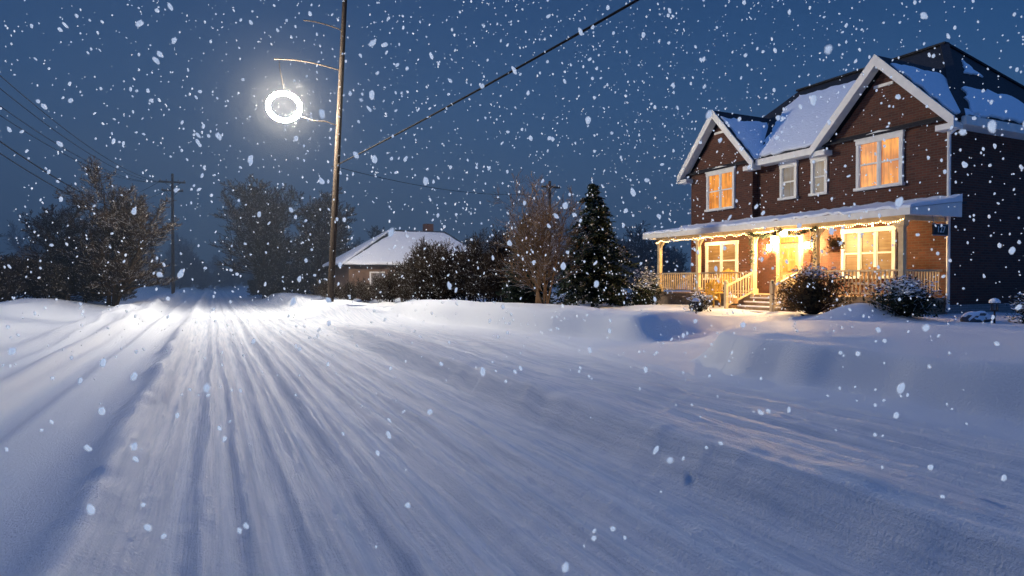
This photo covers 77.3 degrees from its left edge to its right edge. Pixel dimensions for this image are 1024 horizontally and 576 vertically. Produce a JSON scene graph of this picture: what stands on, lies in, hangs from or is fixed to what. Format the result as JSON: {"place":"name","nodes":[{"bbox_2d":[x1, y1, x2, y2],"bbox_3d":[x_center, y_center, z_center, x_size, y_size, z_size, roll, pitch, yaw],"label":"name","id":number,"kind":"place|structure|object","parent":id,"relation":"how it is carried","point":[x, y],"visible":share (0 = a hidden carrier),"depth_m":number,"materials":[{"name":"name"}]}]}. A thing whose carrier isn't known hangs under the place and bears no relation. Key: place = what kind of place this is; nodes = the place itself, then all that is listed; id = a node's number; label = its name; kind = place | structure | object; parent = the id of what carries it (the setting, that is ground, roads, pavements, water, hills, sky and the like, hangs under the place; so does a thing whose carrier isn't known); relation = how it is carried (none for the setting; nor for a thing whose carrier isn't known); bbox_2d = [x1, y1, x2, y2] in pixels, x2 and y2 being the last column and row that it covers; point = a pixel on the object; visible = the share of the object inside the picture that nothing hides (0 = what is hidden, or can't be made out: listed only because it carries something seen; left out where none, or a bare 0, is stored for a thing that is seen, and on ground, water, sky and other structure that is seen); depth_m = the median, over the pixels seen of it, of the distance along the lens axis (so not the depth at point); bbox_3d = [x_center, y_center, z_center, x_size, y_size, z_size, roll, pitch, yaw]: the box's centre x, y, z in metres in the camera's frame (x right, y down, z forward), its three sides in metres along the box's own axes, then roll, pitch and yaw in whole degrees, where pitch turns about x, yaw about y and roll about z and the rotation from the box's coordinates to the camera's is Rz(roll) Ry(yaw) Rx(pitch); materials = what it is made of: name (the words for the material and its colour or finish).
{"place":"outdoors","nodes":[
{"label":"outdoors","id":0,"kind":"place"},
{"bbox_2d":[322,230,482,266],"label":"roof snow","id":1,"kind":"structure","parent":0,"point":[383,252],"depth_m":48.21,"materials":[{"name":"white snow"}]},
{"bbox_2d":[0,281,1023,575],"bbox_3d":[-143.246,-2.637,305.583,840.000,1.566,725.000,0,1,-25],"label":"snow ground","id":2,"kind":"structure","parent":0,"point":[530,469],"depth_m":6.52,"materials":[{"name":"white snow"}]},
{"bbox_2d":[14,193,98,263],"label":"bare tree","id":3,"kind":"object","parent":2,"relation":"on","point":[51,238],"visible":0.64,"depth_m":42.15,"materials":[{"name":"brown plant"}]},
{"bbox_2d":[52,155,181,305],"bbox_3d":[-24.028,-3.239,39.721,7.335,9.467,6.194,1,1,37],"label":"bare tree","id":4,"kind":"object","parent":2,"relation":"on","point":[116,274],"visible":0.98,"depth_m":39.03,"materials":[{"name":"brown plant"}]},
{"bbox_2d":[159,174,185,293],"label":"utility pole","id":5,"kind":"object","parent":2,"relation":"on","point":[172,195],"visible":0.92,"depth_m":59.84,"materials":[{"name":"brown wood"}]},
{"bbox_2d":[208,173,312,274],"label":"bare tree","id":6,"kind":"object","parent":2,"relation":"on","point":[263,235],"visible":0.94,"depth_m":56.23,"materials":[{"name":"brown plant"}]},
{"bbox_2d":[274,0,346,301],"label":"utility pole","id":7,"kind":"object","parent":2,"relation":"on","point":[332,253],"visible":0.96,"depth_m":29.98,"materials":[{"name":"brown wood"}]},
{"bbox_2d":[266,91,301,122],"bbox_3d":[-10.344,-8.207,29.045,1.540,1.540,0.245,0,-15,-17],"label":"street lamp","id":8,"kind":"object","parent":7,"relation":"attached to","point":[285,107],"visible":1,"depth_m":28.99,"materials":[{"name":"beige glass"}]},
{"bbox_2d":[0,0,638,225],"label":"overhead wires","id":9,"kind":"object","parent":7,"relation":"attached to","point":[564,41],"visible":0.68,"depth_m":25.34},
{"bbox_2d":[291,186,356,294],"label":"bare tree","id":10,"kind":"object","parent":2,"relation":"on","point":[320,240],"visible":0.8,"depth_m":56.47,"materials":[{"name":"brown plant"}]},
{"bbox_2d":[0,219,690,304],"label":"distant trees","id":11,"kind":"object","parent":2,"relation":"on","point":[54,280],"visible":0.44,"depth_m":60.85,"materials":[{"name":"brown plant"}]},
{"bbox_2d":[335,266,414,298],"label":"walls","id":12,"kind":"structure","parent":2,"relation":"on","point":[343,274],"depth_m":46.02,"materials":[{"name":"brown brick"}]},
{"bbox_2d":[369,272,384,283],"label":"window frames","id":13,"kind":"structure","parent":12,"relation":"attached to","point":[370,275],"depth_m":45.98,"materials":[{"name":"white paint"}]},
{"bbox_2d":[371,273,382,285],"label":"panes","id":14,"kind":"object","parent":13,"relation":"attached to","point":[375,274],"visible":0.07,"depth_m":46.05,"materials":[{"name":"brown"}]},
{"bbox_2d":[323,230,466,267],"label":"roof","id":15,"kind":"structure","parent":12,"relation":"on","point":[384,236],"depth_m":49.13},
{"bbox_2d":[423,224,432,230],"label":"chimney","id":16,"kind":"object","parent":15,"relation":"on","point":[428,227],"visible":0.36,"depth_m":52.47,"materials":[{"name":"red brick"}]},
{"bbox_2d":[311,224,549,302],"bbox_3d":[-5.300,-1.047,36.802,16.903,4.596,6.812,0,1,28],"label":"shrub thicket","id":17,"kind":"object","parent":2,"relation":"on","point":[417,272],"visible":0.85,"depth_m":34.71,"materials":[{"name":"green plant"}]},
{"bbox_2d":[495,215,556,303],"bbox_3d":[0.759,-1.151,28.958,3.267,4.513,3.456,0,1,29],"label":"spruce tree","id":18,"kind":"object","parent":2,"relation":"on","point":[516,292],"visible":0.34,"depth_m":28.51,"materials":[{"name":"green plant"}]},
{"bbox_2d":[485,168,593,303],"bbox_3d":[1.115,-1.637,23.079,4.139,5.184,4.382,0,1,25],"label":"bare sapling","id":19,"kind":"object","parent":2,"relation":"on","point":[540,229],"visible":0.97,"depth_m":22.77,"materials":[{"name":"brown plant"}]},
{"bbox_2d":[542,181,559,291],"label":"utility pole","id":20,"kind":"object","parent":2,"relation":"on","point":[549,187],"visible":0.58,"depth_m":50.48,"materials":[{"name":"brown wood"}]},
{"bbox_2d":[557,237,623,303],"bbox_3d":[4.119,-1.154,31.282,3.158,4.327,3.502,0,1,-25],"label":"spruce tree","id":21,"kind":"object","parent":2,"relation":"on","point":[571,291],"visible":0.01,"depth_m":30.95,"materials":[{"name":"green plant"}]},
{"bbox_2d":[545,183,643,307],"bbox_3d":[3.466,-1.554,27.185,4.826,5.869,4.528,0,1,-9],"label":"spruce tree","id":22,"kind":"object","parent":2,"relation":"on","point":[582,283],"visible":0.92,"depth_m":26.74,"materials":[{"name":"green plant"}]},
{"bbox_2d":[628,274,658,304],"bbox_3d":[5.573,0.115,27.310,1.618,1.418,1.626,0,1,23],"label":"juniper shrub","id":23,"kind":"object","parent":2,"relation":"on","point":[643,294],"visible":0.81,"depth_m":27.11,"materials":[{"name":"green plant"}]},
{"bbox_2d":[631,264,669,304],"bbox_3d":[6.042,-0.162,28.741,1.745,1.932,1.874,0,1,-25],"label":"juniper shrub","id":24,"kind":"object","parent":2,"relation":"on","point":[645,275],"visible":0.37,"depth_m":28.56,"materials":[{"name":"green plant"}]},
{"bbox_2d":[692,298,699,313],"bbox_3d":[5.837,0.647,20.306,0.240,0.680,0.240,0,1,-25],"label":"garden lantern","id":25,"kind":"object","parent":2,"relation":"on","point":[694,300],"visible":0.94,"depth_m":20.23,"materials":[{"name":"metal"}]},
{"bbox_2d":[681,287,712,311],"bbox_3d":[6.725,0.426,22.953,1.145,0.949,1.131,0,1,-25],"label":"juniper shrub","id":26,"kind":"object","parent":2,"relation":"on","point":[701,308],"visible":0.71,"depth_m":22.81,"materials":[{"name":"green plant"}]},
{"bbox_2d":[696,280,722,307],"bbox_3d":[7.826,0.226,25.343,0.790,1.060,0.932,1,1,38],"label":"garden chair","id":27,"kind":"object","parent":2,"relation":"on","point":[713,292],"visible":0.62,"depth_m":25.49,"materials":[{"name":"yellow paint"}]},
{"bbox_2d":[729,289,738,307],"bbox_3d":[8.466,0.365,24.591,0.499,0.832,0.576,0,1,-25],"label":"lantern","id":28,"kind":"object","parent":2,"relation":"on","point":[735,302],"visible":0.59,"depth_m":24.43,"materials":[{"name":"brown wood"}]},
{"bbox_2d":[736,298,784,312],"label":"steps","id":29,"kind":"structure","parent":2,"relation":"on","point":[757,304],"depth_m":23.74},
{"bbox_2d":[737,297,780,311],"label":"step snow","id":30,"kind":"structure","parent":29,"relation":"on","point":[757,306],"depth_m":23.73,"materials":[{"name":"white snow"}]},
{"bbox_2d":[783,296,798,311],"bbox_3d":[9.744,0.426,22.354,0.514,0.833,0.503,0,1,-25],"label":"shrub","id":31,"kind":"object","parent":2,"relation":"on","point":[787,308],"visible":0.1,"depth_m":22.21,"materials":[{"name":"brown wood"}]},
{"bbox_2d":[655,291,945,314],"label":"porch deck","id":32,"kind":"structure","parent":2,"relation":"on","point":[678,297],"depth_m":25.56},
{"bbox_2d":[656,215,944,293],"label":"porch posts","id":33,"kind":"object","parent":32,"relation":"on","point":[901,226],"visible":0.69,"depth_m":22.39,"materials":[{"name":"white wood"}]},
{"bbox_2d":[746,226,817,264],"bbox_3d":[9.898,-1.536,23.612,0.341,1.358,3.250,0,1,-25],"label":"garland","id":34,"kind":"object","parent":33,"relation":"attached to","point":[765,235],"visible":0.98,"depth_m":23.29},
{"bbox_2d":[643,201,966,239],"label":"porch roof","id":35,"kind":"structure","parent":33,"relation":"on","point":[953,209],"depth_m":21.28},
{"bbox_2d":[659,219,900,241],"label":"string lights","id":36,"kind":"object","parent":35,"relation":"attached to","point":[785,230],"visible":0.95,"depth_m":23.99,"materials":[{"name":"yellow"}]},
{"bbox_2d":[661,269,942,311],"bbox_3d":[9.666,0.121,24.949,3.540,1.630,11.650,0,1,-25],"label":"porch railing","id":37,"kind":"object","parent":32,"relation":"on","point":[727,295],"visible":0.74,"depth_m":22.56,"materials":[{"name":"white wood"}]},
{"bbox_2d":[708,269,734,291],"bbox_3d":[9.155,-0.316,27.932,0.932,1.060,0.790,-1,1,-35],"label":"garden chair","id":38,"kind":"object","parent":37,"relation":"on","point":[727,270],"visible":0.33,"depth_m":28.00,"materials":[{"name":"yellow paint"}]},
{"bbox_2d":[850,266,880,296],"bbox_3d":[12.038,-0.238,21.779,0.932,1.060,0.790,-1,1,-41],"label":"garden chair","id":39,"kind":"object","parent":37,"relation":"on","point":[870,279],"visible":0.56,"depth_m":21.82,"materials":[{"name":"brown wood"}]},
{"bbox_2d":[932,216,948,235],"bbox_3d":[12.958,-1.885,19.384,0.780,0.602,0.096,0,1,-25],"label":"number sign","id":40,"kind":"object","parent":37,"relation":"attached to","point":[938,230],"visible":0.91,"depth_m":19.33,"materials":[{"name":"metal"}]},
{"bbox_2d":[771,258,863,315],"bbox_3d":[9.493,-0.023,20.114,2.829,1.820,2.416,0,1,7],"label":"juniper shrub","id":41,"kind":"object","parent":2,"relation":"on","point":[809,297],"visible":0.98,"depth_m":19.81,"materials":[{"name":"green plant"}]},
{"bbox_2d":[862,274,949,317],"bbox_3d":[10.588,0.211,17.404,1.843,1.220,2.041,0,1,-25],"label":"juniper shrub","id":42,"kind":"object","parent":2,"relation":"on","point":[907,305],"visible":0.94,"depth_m":17.14,"materials":[{"name":"green plant"}]},
{"bbox_2d":[960,311,991,321],"bbox_3d":[12.049,0.799,16.588,0.793,0.438,0.550,0,1,-25],"label":"garden boulder","id":43,"kind":"object","parent":2,"relation":"on","point":[977,316],"visible":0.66,"depth_m":16.38,"materials":[{"name":"stone"}]},
{"bbox_2d":[945,303,1021,313],"bbox_3d":[15.491,1.051,27.791,9.410,1.200,12.110,0,1,-25],"label":"foundation","id":44,"kind":"object","parent":2,"relation":"on","point":[960,309],"visible":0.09,"depth_m":21.04,"materials":[{"name":"concrete"}]},
{"bbox_2d":[691,72,1023,304],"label":"walls","id":45,"kind":"structure","parent":44,"relation":"on","point":[990,260],"depth_m":21.79,"materials":[{"name":"red brick"}]},
{"bbox_2d":[776,231,803,292],"bbox_3d":[11.341,-1.024,26.212,0.136,2.510,1.340,0,1,-25],"label":"front door","id":46,"kind":"structure","parent":45,"relation":"attached to","point":[792,257],"depth_m":26.24,"materials":[{"name":"beige wood"}]},
{"bbox_2d":[703,129,905,279],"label":"window frames","id":47,"kind":"structure","parent":45,"relation":"attached to","point":[900,134],"depth_m":23.23,"materials":[{"name":"white paint"}]},
{"bbox_2d":[708,230,891,277],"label":"blind panes","id":48,"kind":"object","parent":47,"relation":"attached to","point":[884,240],"visible":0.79,"depth_m":23.21,"materials":[{"name":"yellow"}]},
{"bbox_2d":[783,161,823,196],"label":"dim panes","id":49,"kind":"object","parent":47,"relation":"in","point":[788,190],"visible":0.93,"depth_m":26.03,"materials":[{"name":"grey glass"}]},
{"bbox_2d":[709,137,898,208],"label":"lit panes","id":50,"kind":"object","parent":47,"relation":"attached to","point":[890,150],"visible":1,"depth_m":22.67,"materials":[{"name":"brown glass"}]},
{"bbox_2d":[765,223,872,251],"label":"porch lanterns","id":51,"kind":"object","parent":45,"relation":"attached to","point":[774,238],"visible":0.68,"depth_m":24.98,"materials":[{"name":"yellow glass"}]},
{"bbox_2d":[677,54,1023,311],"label":"trim","id":52,"kind":"structure","parent":45,"relation":"attached to","point":[857,88],"depth_m":22.43,"materials":[{"name":"white paint"}]},
{"bbox_2d":[686,41,1023,178],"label":"roof","id":53,"kind":"structure","parent":45,"relation":"on","point":[951,68],"depth_m":24.16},
{"bbox_2d":[989,298,1000,322],"bbox_3d":[11.989,0.590,15.899,0.240,0.680,0.240,0,1,-25],"label":"garden lantern","id":54,"kind":"object","parent":2,"relation":"on","point":[996,301],"visible":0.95,"depth_m":15.87,"materials":[{"name":"metal"}]},
{"bbox_2d":[1004,288,1023,323],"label":"juniper shrub","id":55,"kind":"object","parent":2,"relation":"on","point":[1015,304],"visible":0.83,"depth_m":16.12,"materials":[{"name":"green plant"}]},
{"bbox_2d":[0,0,1023,571],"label":"falling snow","id":56,"kind":"structure","parent":0,"point":[562,266],"depth_m":8.29,"materials":[{"name":"white snow"}]},
{"bbox_2d":[0,0,1023,279],"label":"sky","id":57,"kind":"structure","parent":0,"point":[218,72],"materials":[{"name":"blue"}]},
{"bbox_2d":[643,194,962,234],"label":"porch snow","id":58,"kind":"structure","parent":0,"point":[876,206],"depth_m":22.29,"materials":[{"name":"white snow"}]},
{"bbox_2d":[829,228,840,251],"bbox_3d":[11.027,-1.651,21.859,0.400,0.852,0.400,0,1,-25],"label":"hanging basket","id":59,"kind":"object","parent":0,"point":[835,249],"visible":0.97,"depth_m":21.73,"materials":[{"name":"wicker"}]},
{"bbox_2d":[823,235,844,253],"bbox_3d":[11.038,-1.520,21.872,0.804,0.697,0.780,0,1,-25],"label":"basket plant","id":60,"kind":"object","parent":59,"relation":"in","point":[833,243],"visible":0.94,"depth_m":21.80,"materials":[{"name":"green plant"}]},
{"bbox_2d":[720,59,1023,158],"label":"roof snow","id":61,"kind":"structure","parent":0,"point":[750,138],"depth_m":26.16,"materials":[{"name":"white snow"}]}
]}

